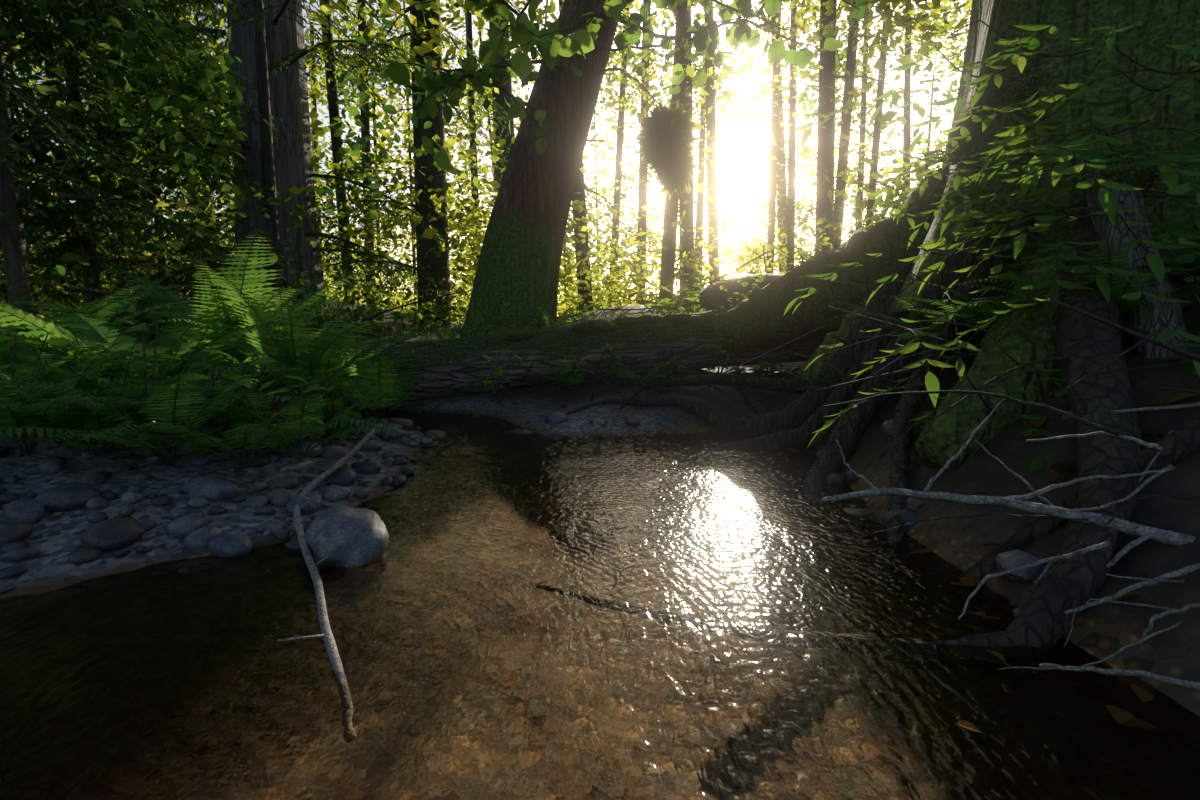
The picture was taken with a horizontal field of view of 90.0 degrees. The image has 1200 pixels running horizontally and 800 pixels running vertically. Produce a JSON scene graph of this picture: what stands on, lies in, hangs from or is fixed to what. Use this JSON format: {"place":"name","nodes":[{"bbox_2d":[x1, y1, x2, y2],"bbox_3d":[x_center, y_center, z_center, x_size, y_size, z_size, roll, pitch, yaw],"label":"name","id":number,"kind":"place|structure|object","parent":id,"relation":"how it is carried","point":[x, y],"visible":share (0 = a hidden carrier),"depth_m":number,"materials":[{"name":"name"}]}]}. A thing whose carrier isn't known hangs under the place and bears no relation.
{"place":"outdoors","nodes":[
{"label":"outdoors","id":0,"kind":"place"},
{"bbox_2d":[0,0,970,322],"label":"sky","id":1,"kind":"structure","parent":0,"point":[747,83],"materials":[{"name":"white"}]},
{"bbox_2d":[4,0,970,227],"bbox_3d":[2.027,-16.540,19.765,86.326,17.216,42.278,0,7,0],"label":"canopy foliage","id":2,"kind":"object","parent":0,"point":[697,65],"visible":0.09,"depth_m":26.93,"materials":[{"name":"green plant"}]},
{"bbox_2d":[0,403,1199,799],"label":"stream water","id":3,"kind":"structure","parent":0,"point":[532,615],"depth_m":1.08,"materials":[{"name":"liquid"}]},
{"bbox_2d":[305,505,388,566],"bbox_3d":[-0.675,0.372,1.611,0.197,0.163,0.216,-5,9,-39],"label":"boulder","id":4,"kind":"object","parent":3,"relation":"on","point":[356,537],"visible":0.97,"depth_m":1.55,"materials":[{"name":"grey stone"}]},
{"bbox_2d":[0,274,1199,715],"bbox_3d":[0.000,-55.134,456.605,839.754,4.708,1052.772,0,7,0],"label":"ground","id":5,"kind":"structure","parent":0,"point":[1100,630],"depth_m":1.72,"materials":[{"name":"grey stone"}]},
{"bbox_2d":[0,0,451,379],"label":"tree trunks","id":6,"kind":"object","parent":5,"relation":"on","point":[16,270],"visible":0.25,"depth_m":5.94,"materials":[{"name":"brown wood"}]},
{"bbox_2d":[0,0,492,396],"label":"understorey leaves","id":7,"kind":"object","parent":5,"relation":"on","point":[182,102],"visible":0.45,"depth_m":4.79,"materials":[{"name":"green plant"}]},
{"bbox_2d":[0,0,540,370],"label":"leaves","id":8,"kind":"object","parent":5,"relation":"on","point":[30,150],"depth_m":5.26,"materials":[{"name":"green plant"}]},
{"bbox_2d":[227,0,332,336],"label":"tree trunk","id":9,"kind":"object","parent":5,"relation":"on","point":[288,93],"visible":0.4,"depth_m":7.82,"materials":[{"name":"brown plant"}]},
{"bbox_2d":[0,190,873,460],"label":"plants","id":10,"kind":"object","parent":5,"relation":"on","point":[311,391],"depth_m":2.90,"materials":[{"name":"green plant"}]},
{"bbox_2d":[0,0,971,324],"bbox_3d":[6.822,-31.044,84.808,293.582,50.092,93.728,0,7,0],"label":"forest foliage","id":11,"kind":"object","parent":5,"relation":"on","point":[763,114],"visible":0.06,"depth_m":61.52,"materials":[{"name":"green plant"}]},
{"bbox_2d":[5,0,970,323],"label":"trees","id":12,"kind":"object","parent":5,"relation":"on","point":[757,246],"visible":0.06,"depth_m":31.39,"materials":[{"name":"green plant"}]},
{"bbox_2d":[0,398,1044,616],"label":"gravel bar","id":13,"kind":"object","parent":5,"relation":"on","point":[103,533],"visible":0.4,"depth_m":1.86,"materials":[{"name":"gravel"}]},
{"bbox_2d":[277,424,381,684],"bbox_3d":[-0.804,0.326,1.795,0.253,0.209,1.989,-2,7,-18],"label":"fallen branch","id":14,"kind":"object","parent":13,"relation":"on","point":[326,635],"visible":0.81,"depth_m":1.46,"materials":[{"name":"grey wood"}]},
{"bbox_2d":[143,0,934,311],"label":"tree trunks","id":15,"kind":"object","parent":5,"relation":"on","point":[825,143],"visible":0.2,"depth_m":20.83,"materials":[{"name":"brown wood"}]},
{"bbox_2d":[459,0,621,337],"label":"tree trunk","id":16,"kind":"object","parent":5,"relation":"on","point":[518,266],"visible":0.79,"depth_m":5.53,"materials":[{"name":"brown wood"}]},
{"bbox_2d":[344,307,824,409],"bbox_3d":[0.096,-0.293,4.913,4.344,0.982,0.670,-1,7,-5],"label":"fallen log","id":17,"kind":"object","parent":5,"relation":"on","point":[465,359],"visible":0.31,"depth_m":4.75,"materials":[{"name":"wood"}]},
{"bbox_2d":[0,226,1199,468],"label":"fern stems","id":18,"kind":"object","parent":5,"relation":"on","point":[166,458],"visible":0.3,"depth_m":2.26,"materials":[{"name":"green plant"}]},
{"bbox_2d":[0,225,1199,452],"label":"ferns","id":19,"kind":"object","parent":18,"relation":"on","point":[276,343],"visible":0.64,"depth_m":2.84,"materials":[{"name":"green plant"}]},
{"bbox_2d":[6,207,1199,689],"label":"dead branches","id":20,"kind":"object","parent":5,"relation":"on","point":[1142,533],"visible":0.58,"depth_m":1.21,"materials":[{"name":"grey wood"}]},
{"bbox_2d":[69,150,1199,609],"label":"twigs","id":21,"kind":"object","parent":5,"relation":"on","point":[1125,330],"visible":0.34,"depth_m":1.64,"materials":[{"name":"wood"}]},
{"bbox_2d":[173,314,1197,732],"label":"fallen leaves","id":22,"kind":"object","parent":5,"relation":"on","point":[1123,716],"visible":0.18,"depth_m":1.40,"materials":[{"name":"brown plant"}]},
{"bbox_2d":[419,63,1163,444],"bbox_3d":[0.543,-1.060,3.321,4.636,2.297,3.682,0,7,0],"label":"moss fuzz","id":23,"kind":"object","parent":5,"relation":"on","point":[669,153],"visible":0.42,"depth_m":4.69,"materials":[{"name":"green plant"}]},
{"bbox_2d":[423,67,1175,442],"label":"moss cushions","id":24,"kind":"object","parent":5,"relation":"on","point":[1015,81],"visible":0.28,"depth_m":2.62,"materials":[{"name":"green plant"}]},
{"bbox_2d":[565,161,1199,646],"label":"tree roots","id":25,"kind":"object","parent":5,"relation":"on","point":[1087,345],"visible":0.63,"depth_m":1.85,"materials":[{"name":"brown plant"}]},
{"bbox_2d":[712,0,1199,469],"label":"mossy trunk","id":26,"kind":"object","parent":5,"relation":"on","point":[758,318],"visible":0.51,"depth_m":2.36,"materials":[{"name":"green plant"}]},
{"bbox_2d":[784,12,1199,470],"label":"leafy branches","id":27,"kind":"object","parent":5,"relation":"on","point":[1108,199],"depth_m":1.95,"materials":[{"name":"green plant"}]},
{"bbox_2d":[1081,162,1191,358],"bbox_3d":[1.627,-0.196,1.745,0.126,1.035,0.506,-1,7,-10],"label":"tree stump","id":28,"kind":"object","parent":5,"relation":"on","point":[1172,312],"visible":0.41,"depth_m":1.77,"materials":[{"name":"grey wood"}]},
{"bbox_2d":[380,0,868,185],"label":"leaves","id":29,"kind":"object","parent":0,"point":[582,41],"depth_m":3.90,"materials":[{"name":"green plant"}]}
]}

